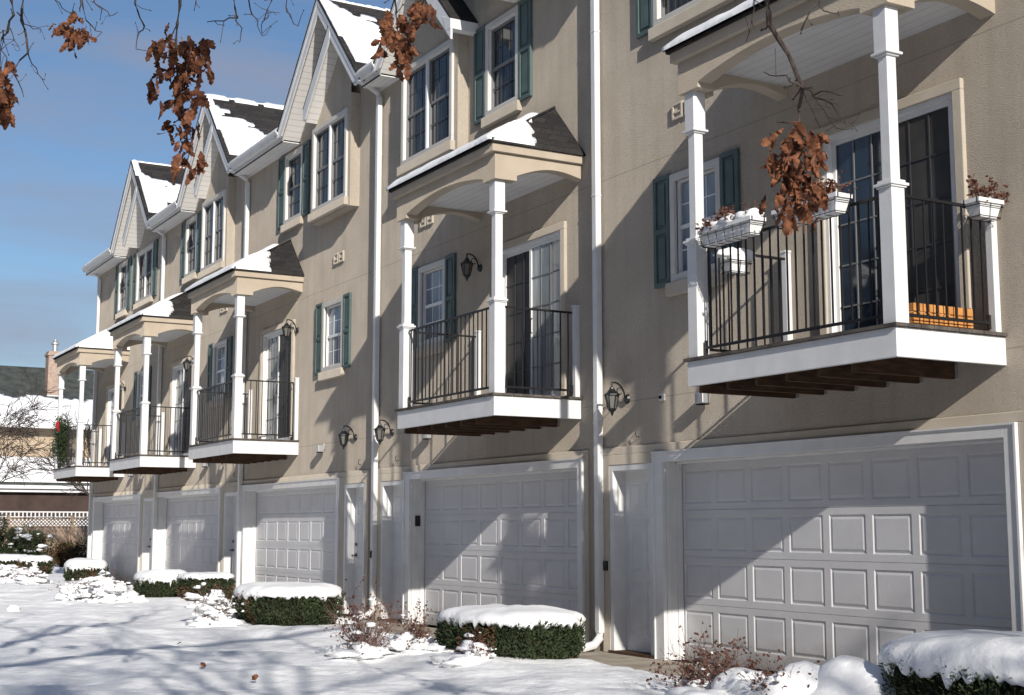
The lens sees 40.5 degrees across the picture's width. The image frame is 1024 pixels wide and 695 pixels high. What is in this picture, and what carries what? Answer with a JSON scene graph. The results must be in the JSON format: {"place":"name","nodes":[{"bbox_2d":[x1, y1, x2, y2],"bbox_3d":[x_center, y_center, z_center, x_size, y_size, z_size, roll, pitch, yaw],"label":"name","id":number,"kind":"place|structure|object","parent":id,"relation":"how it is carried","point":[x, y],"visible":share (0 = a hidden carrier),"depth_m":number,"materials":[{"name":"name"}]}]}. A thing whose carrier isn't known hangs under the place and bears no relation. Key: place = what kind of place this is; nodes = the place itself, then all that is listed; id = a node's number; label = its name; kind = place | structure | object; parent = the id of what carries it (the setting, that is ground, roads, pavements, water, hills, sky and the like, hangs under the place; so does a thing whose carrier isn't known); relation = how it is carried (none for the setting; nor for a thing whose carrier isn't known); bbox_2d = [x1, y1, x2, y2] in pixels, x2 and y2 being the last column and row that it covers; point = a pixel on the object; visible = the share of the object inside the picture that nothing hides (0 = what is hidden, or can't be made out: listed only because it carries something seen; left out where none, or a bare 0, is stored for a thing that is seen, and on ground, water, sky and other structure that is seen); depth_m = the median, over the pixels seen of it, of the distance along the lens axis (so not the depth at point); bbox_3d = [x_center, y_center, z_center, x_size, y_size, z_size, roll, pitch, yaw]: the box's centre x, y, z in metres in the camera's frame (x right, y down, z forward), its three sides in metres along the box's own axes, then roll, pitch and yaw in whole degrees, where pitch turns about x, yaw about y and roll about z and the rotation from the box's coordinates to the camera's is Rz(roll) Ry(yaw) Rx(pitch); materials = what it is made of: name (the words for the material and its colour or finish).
{"place":"outdoors","nodes":[
{"label":"outdoors","id":0,"kind":"place"},
{"bbox_2d":[0,0,392,369],"label":"sky","id":1,"kind":"structure","parent":0,"point":[72,144],"materials":[{"name":"blue"}]},
{"bbox_2d":[0,564,684,694],"bbox_3d":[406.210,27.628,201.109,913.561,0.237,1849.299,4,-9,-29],"label":"snow ground","id":2,"kind":"structure","parent":0,"point":[50,644],"depth_m":14.06,"materials":[{"name":"white snow"}]},
{"bbox_2d":[0,513,18,553],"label":"evergreen bush","id":3,"kind":"object","parent":2,"relation":"on","point":[2,538],"visible":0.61,"depth_m":48.72,"materials":[{"name":"green plant"}]},
{"bbox_2d":[0,563,18,582],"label":"bare shrub","id":4,"kind":"object","parent":2,"relation":"on","point":[7,572],"visible":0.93,"depth_m":35.20,"materials":[{"name":"white plant"}]},
{"bbox_2d":[0,554,26,564],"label":"hedge","id":5,"kind":"object","parent":2,"relation":"on","point":[6,559],"visible":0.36,"depth_m":42.97,"materials":[{"name":"green plant"}]},
{"bbox_2d":[6,605,20,611],"bbox_3d":[-8.244,4.320,22.923,0.250,0.147,0.326,4,-9,-29],"label":"snow lump","id":6,"kind":"object","parent":2,"relation":"on","point":[10,608],"visible":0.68,"depth_m":22.81,"materials":[{"name":"white snow"}]},
{"bbox_2d":[2,522,54,554],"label":"evergreen bush","id":7,"kind":"object","parent":2,"relation":"on","point":[22,537],"visible":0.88,"depth_m":48.70,"materials":[{"name":"green plant"}]},
{"bbox_2d":[13,559,52,584],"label":"bare shrub","id":8,"kind":"object","parent":2,"relation":"on","point":[31,575],"visible":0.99,"depth_m":34.04,"materials":[{"name":"white plant"}]},
{"bbox_2d":[16,555,53,573],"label":"hedge","id":9,"kind":"object","parent":2,"relation":"on","point":[43,561],"visible":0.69,"depth_m":42.01,"materials":[{"name":"green plant"}]},
{"bbox_2d":[0,370,74,484],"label":"bare tree","id":10,"kind":"object","parent":2,"relation":"on","point":[17,430],"visible":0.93,"depth_m":45.31,"materials":[{"name":"brown plant"}]},
{"bbox_2d":[28,533,46,554],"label":"evergreen bush","id":11,"kind":"object","parent":2,"relation":"on","point":[43,541],"visible":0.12,"depth_m":49.96,"materials":[{"name":"green plant"}]},
{"bbox_2d":[0,515,87,562],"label":"board fence","id":12,"kind":"object","parent":2,"relation":"on","point":[72,531],"visible":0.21,"depth_m":53.89,"materials":[{"name":"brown wood"}]},
{"bbox_2d":[0,511,87,534],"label":"white balustrade","id":13,"kind":"object","parent":2,"relation":"on","point":[43,512],"visible":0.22,"depth_m":56.59,"materials":[{"name":"paint"}]},
{"bbox_2d":[0,339,93,538],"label":"neighbour house","id":14,"kind":"structure","parent":2,"relation":"on","point":[46,493],"depth_m":61.58,"materials":[{"name":"beige"}]},
{"bbox_2d":[20,406,91,504],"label":"bare tree","id":15,"kind":"object","parent":2,"relation":"on","point":[77,483],"visible":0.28,"depth_m":47.88,"materials":[{"name":"brown plant"}]},
{"bbox_2d":[40,538,79,566],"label":"bush","id":16,"kind":"object","parent":2,"relation":"on","point":[62,552],"visible":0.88,"depth_m":49.81,"materials":[{"name":"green plant"}]},
{"bbox_2d":[48,572,98,600],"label":"bare shrub","id":17,"kind":"object","parent":2,"relation":"on","point":[75,592],"visible":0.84,"depth_m":26.33,"materials":[{"name":"white plant"}]},
{"bbox_2d":[71,537,86,558],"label":"evergreen bush","id":18,"kind":"object","parent":2,"relation":"on","point":[82,549],"visible":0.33,"depth_m":49.83,"materials":[{"name":"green plant"}]},
{"bbox_2d":[63,558,108,580],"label":"hedge","id":19,"kind":"object","parent":2,"relation":"on","point":[74,567],"visible":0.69,"depth_m":36.17,"materials":[{"name":"green plant"}]},
{"bbox_2d":[79,566,115,583],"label":"bare shrub","id":20,"kind":"object","parent":2,"relation":"on","point":[102,574],"visible":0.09,"depth_m":27.93,"materials":[{"name":"white plant"}]},
{"bbox_2d":[82,571,144,602],"bbox_3d":[-7.474,4.521,25.978,1.150,0.678,1.130,1,-8,-9],"label":"bare shrub","id":21,"kind":"object","parent":2,"relation":"on","point":[106,590],"visible":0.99,"depth_m":25.77,"materials":[{"name":"white plant"}]},
{"bbox_2d":[131,596,148,602],"bbox_3d":[-6.932,4.716,25.826,0.313,0.183,0.397,4,-9,-29],"label":"snow lump","id":22,"kind":"object","parent":2,"relation":"on","point":[137,599],"visible":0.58,"depth_m":25.70,"materials":[{"name":"white snow"}]},
{"bbox_2d":[184,577,246,627],"bbox_3d":[-4.338,3.723,20.035,0.890,0.821,1.028,4,-9,-29],"label":"bare shrub","id":23,"kind":"object","parent":2,"relation":"on","point":[216,608],"visible":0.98,"depth_m":19.80,"materials":[{"name":"white plant"}]},
{"bbox_2d":[252,674,257,680],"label":"fallen leaf","id":24,"kind":"object","parent":2,"relation":"on","point":[254,676],"visible":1,"depth_m":12.47,"materials":[{"name":"brown plant"}]},
{"bbox_2d":[231,581,343,625],"bbox_3d":[-3.284,3.784,20.325,1.486,0.686,1.961,4,-9,-29],"label":"hedge","id":25,"kind":"object","parent":2,"relation":"on","point":[291,603],"visible":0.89,"depth_m":19.64,"materials":[{"name":"green leaf foliage"},{"name":"smooth snow"}]},
{"bbox_2d":[320,576,410,659],"bbox_3d":[-1.552,2.893,14.783,0.915,0.973,1.142,-1,-7,6],"label":"bare shrub","id":26,"kind":"object","parent":2,"relation":"on","point":[357,647],"visible":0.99,"depth_m":14.54,"materials":[{"name":"brown plant"}]},
{"bbox_2d":[380,598,436,643],"bbox_3d":[-1.048,3.304,16.480,0.990,0.660,0.641,4,-9,-29],"label":"bare shrub","id":27,"kind":"object","parent":2,"relation":"on","point":[418,632],"visible":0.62,"depth_m":16.38,"materials":[{"name":"brown plant"}]},
{"bbox_2d":[385,632,459,654],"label":"snow","id":28,"kind":"structure","parent":2,"relation":"on","point":[402,644],"depth_m":14.73,"materials":[{"name":"white snow"}]},
{"bbox_2d":[0,0,859,236],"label":"oak tree","id":29,"kind":"object","parent":2,"relation":"on","point":[188,51],"visible":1,"depth_m":7.46,"materials":[{"name":"brown plant"}]},
{"bbox_2d":[430,621,497,667],"bbox_3d":[-0.444,3.021,14.125,0.655,0.437,0.863,-3,-8,25],"label":"bare shrub","id":30,"kind":"object","parent":2,"relation":"on","point":[477,652],"visible":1,"depth_m":13.99,"materials":[{"name":"white plant"}]},
{"bbox_2d":[434,603,585,659],"bbox_3d":[-0.029,3.110,14.991,1.340,0.634,2.058,4,-9,-29],"label":"hedge","id":31,"kind":"object","parent":2,"relation":"on","point":[533,632],"visible":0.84,"depth_m":14.28,"materials":[{"name":"green leaves"},{"name":"smooth snow"}]},
{"bbox_2d":[646,622,761,694],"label":"bare shrub","id":32,"kind":"object","parent":2,"relation":"on","point":[699,684],"visible":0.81,"depth_m":11.11,"materials":[{"name":"brown plant"}]},
{"bbox_2d":[736,649,819,694],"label":"bare shrub","id":33,"kind":"object","parent":2,"relation":"on","point":[780,675],"visible":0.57,"depth_m":10.42,"materials":[{"name":"brown plant"}]},
{"bbox_2d":[711,655,895,694],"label":"buried shrub","id":34,"kind":"object","parent":2,"relation":"on","point":[845,675],"visible":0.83,"depth_m":10.34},
{"bbox_2d":[133,586,773,678],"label":"pavement","id":35,"kind":"structure","parent":0,"point":[633,662],"depth_m":15.43,"materials":[{"name":"concrete"}]},
{"bbox_2d":[52,160,186,586],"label":"townhouse","id":36,"kind":"structure","parent":35,"relation":"on","point":[120,520],"depth_m":36.58,"materials":[{"name":"paint"}]},
{"bbox_2d":[44,411,76,466],"bbox_3d":[-12.221,2.521,37.832,0.841,1.598,1.773,4,-9,-29],"label":"garland","id":37,"kind":"object","parent":36,"relation":"on","point":[60,434],"visible":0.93,"depth_m":37.63,"materials":[{"name":"green plant"}]},
{"bbox_2d":[103,381,124,465],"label":"balcony door","id":38,"kind":"structure","parent":36,"relation":"in","point":[109,389],"depth_m":38.31,"materials":[{"name":"paint"}]},
{"bbox_2d":[90,494,141,584],"bbox_3d":[-10.433,5.104,36.863,0.320,2.315,5.130,4,-9,-29],"label":"garage door","id":39,"kind":"structure","parent":36,"relation":"in","point":[116,526],"depth_m":37.39,"materials":[{"name":"paint"}]},
{"bbox_2d":[114,256,131,319],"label":"window","id":40,"kind":"structure","parent":36,"relation":"in","point":[123,272],"depth_m":37.94,"materials":[{"name":"white glass"}]},
{"bbox_2d":[132,366,151,425],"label":"window","id":41,"kind":"structure","parent":36,"relation":"in","point":[137,398],"depth_m":35.67,"materials":[{"name":"white plastic"}]},
{"bbox_2d":[132,239,158,310],"bbox_3d":[-9.480,-1.834,35.878,0.150,1.550,2.284,4,-9,-29],"label":"window","id":42,"kind":"structure","parent":36,"relation":"in","point":[145,261],"depth_m":35.88,"materials":[{"name":"white glass"}]},
{"bbox_2d":[141,498,152,569],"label":"side door","id":43,"kind":"structure","parent":36,"relation":"in","point":[148,502],"depth_m":34.45,"materials":[{"name":"white paint"}]},
{"bbox_2d":[132,569,187,597],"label":"hedge","id":44,"kind":"object","parent":35,"relation":"on","point":[157,583],"visible":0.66,"depth_m":27.86,"materials":[{"name":"green plant"}]},
{"bbox_2d":[107,93,283,594],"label":"townhouse","id":45,"kind":"structure","parent":35,"relation":"on","point":[194,521],"depth_m":31.06,"materials":[{"name":"paint"}]},
{"bbox_2d":[168,355,193,455],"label":"balcony door","id":46,"kind":"structure","parent":45,"relation":"in","point":[181,381],"depth_m":32.61,"materials":[{"name":"paint"}]},
{"bbox_2d":[155,487,221,572],"bbox_3d":[-7.280,4.388,31.375,0.320,2.315,5.130,4,-9,-29],"label":"garage door","id":47,"kind":"structure","parent":45,"relation":"in","point":[188,533],"depth_m":31.80,"materials":[{"name":"paint"}]},
{"bbox_2d":[180,210,201,284],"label":"window","id":48,"kind":"structure","parent":45,"relation":"in","point":[190,256],"depth_m":32.55,"materials":[{"name":"white glass"}]},
{"bbox_2d":[198,189,225,279],"bbox_3d":[-6.534,-2.462,30.376,0.150,1.730,1.700,4,-9,-29],"label":"window","id":49,"kind":"structure","parent":45,"relation":"in","point":[213,209],"depth_m":30.39,"materials":[{"name":"glass"}]},
{"bbox_2d":[207,336,232,407],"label":"window","id":50,"kind":"structure","parent":45,"relation":"in","point":[223,354],"depth_m":30.06,"materials":[{"name":"white plastic"}]},
{"bbox_2d":[222,492,236,594],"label":"side door","id":51,"kind":"structure","parent":45,"relation":"in","point":[230,498],"depth_m":28.96,"materials":[{"name":"white paint"}]},
{"bbox_2d":[175,572,235,600],"bbox_3d":[-5.941,4.672,26.961,1.101,0.620,1.295,4,-9,-29],"label":"hedge","id":52,"kind":"object","parent":35,"relation":"on","point":[189,581],"visible":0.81,"depth_m":26.54,"materials":[{"name":"green plant"}]},
{"bbox_2d":[184,0,389,618],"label":"townhouse","id":53,"kind":"structure","parent":35,"relation":"on","point":[294,286],"depth_m":25.33,"materials":[{"name":"paint"}]},
{"bbox_2d":[258,319,295,439],"bbox_3d":[-4.508,0.709,26.809,0.145,2.300,1.840,4,-9,-29],"label":"balcony door","id":54,"kind":"structure","parent":53,"relation":"in","point":[277,355],"depth_m":26.92,"materials":[{"name":"paint"}]},
{"bbox_2d":[239,477,340,611],"bbox_3d":[-4.093,3.664,25.826,0.320,2.315,5.130,4,-9,-29],"label":"garage door","id":55,"kind":"structure","parent":53,"relation":"in","point":[292,528],"depth_m":26.18,"materials":[{"name":"paint"}]},
{"bbox_2d":[277,140,310,233],"bbox_3d":[-4.177,-3.039,26.646,0.150,1.550,1.634,4,-9,-29],"label":"window","id":56,"kind":"structure","parent":53,"relation":"in","point":[293,168],"depth_m":26.73,"materials":[{"name":"glass"}]},
{"bbox_2d":[308,107,348,222],"bbox_3d":[-3.233,-3.211,24.629,0.150,1.730,1.700,4,-9,-29],"label":"window","id":57,"kind":"structure","parent":53,"relation":"in","point":[329,175],"depth_m":24.64,"materials":[{"name":"glass"}]},
{"bbox_2d":[314,292,351,380],"bbox_3d":[-3.143,-0.155,24.438,0.150,1.420,1.574,4,-9,-29],"label":"window","id":58,"kind":"structure","parent":53,"relation":"in","point":[335,326],"depth_m":24.51,"materials":[{"name":"white glass"}]},
{"bbox_2d":[342,483,364,615],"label":"side door","id":59,"kind":"structure","parent":53,"relation":"in","point":[354,494],"depth_m":23.36,"materials":[{"name":"white paint"}]},
{"bbox_2d":[354,0,601,650],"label":"townhouse","id":60,"kind":"structure","parent":35,"relation":"on","point":[482,472],"depth_m":19.08,"materials":[{"name":"paint"}]},
{"bbox_2d":[377,480,402,623],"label":"side door","id":61,"kind":"structure","parent":60,"relation":"in","point":[391,543],"depth_m":22.05,"materials":[{"name":"white paint"}]},
{"bbox_2d":[397,37,454,176],"bbox_3d":[-1.298,-3.651,21.260,0.150,1.730,1.860,4,-9,-29],"label":"window","id":62,"kind":"structure","parent":60,"relation":"in","point":[427,98],"depth_m":21.24,"materials":[{"name":"glass"}]},
{"bbox_2d":[411,253,456,357],"bbox_3d":[-1.201,-0.597,21.056,0.150,1.420,1.544,4,-9,-29],"label":"window","id":63,"kind":"structure","parent":60,"relation":"in","point":[438,288],"depth_m":21.09,"materials":[{"name":"white glass"}]},
{"bbox_2d":[402,457,584,642],"bbox_3d":[-0.277,2.797,19.182,0.320,2.315,5.130,4,-9,-29],"label":"garage door","id":64,"kind":"structure","parent":60,"relation":"in","point":[510,533],"depth_m":19.34,"materials":[{"name":"paint"}]},
{"bbox_2d":[473,0,532,128],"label":"window","id":65,"kind":"structure","parent":60,"relation":"in","point":[503,47],"depth_m":19.64,"materials":[{"name":"glass"}]},
{"bbox_2d":[503,221,567,395],"bbox_3d":[0.265,-0.376,18.498,0.145,2.300,1.870,4,-9,-29],"label":"balcony door","id":66,"kind":"structure","parent":60,"relation":"in","point":[534,263],"depth_m":18.38,"materials":[{"name":"paint"}]},
{"bbox_2d":[581,0,1023,672],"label":"townhouse","id":67,"kind":"structure","parent":35,"relation":"on","point":[809,444],"depth_m":13.38,"materials":[{"name":"paint"}]},
{"bbox_2d":[608,463,653,658],"bbox_3d":[1.462,2.454,16.106,0.270,2.190,0.880,4,-9,-29],"label":"side door","id":68,"kind":"structure","parent":67,"relation":"in","point":[631,540],"depth_m":16.31,"materials":[{"name":"white paint"}]},
{"bbox_2d":[636,0,733,41],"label":"window","id":69,"kind":"structure","parent":67,"relation":"in","point":[657,19],"depth_m":16.12,"materials":[{"name":"white plastic"}]},
{"bbox_2d":[653,148,741,296],"bbox_3d":[2.051,-1.335,15.395,0.150,1.420,1.544,4,-9,-29],"label":"window","id":70,"kind":"structure","parent":67,"relation":"in","point":[722,187],"depth_m":15.67,"materials":[{"name":"white plastic"}]},
{"bbox_2d":[695,200,765,248],"bbox_3d":[2.006,-1.153,12.812,0.364,0.377,0.888,4,-9,-29],"label":"flower box","id":71,"kind":"object","parent":67,"relation":"attached to","point":[732,226],"visible":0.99,"depth_m":12.68,"materials":[{"name":"white plastic"}]},
{"bbox_2d":[712,247,755,275],"bbox_3d":[2.191,-0.848,13.630,0.485,0.264,0.222,4,-9,-29],"label":"flower box","id":72,"kind":"object","parent":67,"relation":"attached to","point":[734,260],"visible":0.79,"depth_m":13.55,"materials":[{"name":"white plastic"}]},
{"bbox_2d":[771,170,856,228],"bbox_3d":[2.551,-1.251,11.791,0.438,0.349,0.897,4,-9,-29],"label":"flower box","id":73,"kind":"object","parent":67,"relation":"attached to","point":[838,201],"visible":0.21,"depth_m":11.55,"materials":[{"name":"white plastic"}]},
{"bbox_2d":[651,422,1023,671],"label":"garage door","id":74,"kind":"structure","parent":67,"relation":"in","point":[825,549],"depth_m":13.45,"materials":[{"name":"paint"}]},
{"bbox_2d":[814,78,973,334],"bbox_3d":[3.517,-1.114,12.837,0.145,2.300,1.870,4,-9,-29],"label":"balcony door","id":75,"kind":"structure","parent":67,"relation":"in","point":[931,121],"depth_m":12.66,"materials":[{"name":"paint"}]},
{"bbox_2d":[909,302,972,328],"bbox_3d":[3.547,-0.230,11.619,0.705,0.229,0.200,4,-9,-29],"label":"slatted crate","id":76,"kind":"object","parent":67,"relation":"on","point":[932,311],"visible":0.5,"depth_m":11.52,"materials":[{"name":"orange wood"}]},
{"bbox_2d":[961,173,1010,222],"bbox_3d":[3.963,-1.253,11.622,0.388,0.368,0.284,4,-9,-29],"label":"flower box","id":77,"kind":"object","parent":67,"relation":"attached to","point":[984,208],"visible":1,"depth_m":11.57,"materials":[{"name":"white plastic"}]},
{"bbox_2d":[877,629,1023,694],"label":"hedge","id":78,"kind":"object","parent":35,"relation":"on","point":[966,662],"visible":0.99,"depth_m":9.35,"materials":[{"name":"green plant"}]}
]}

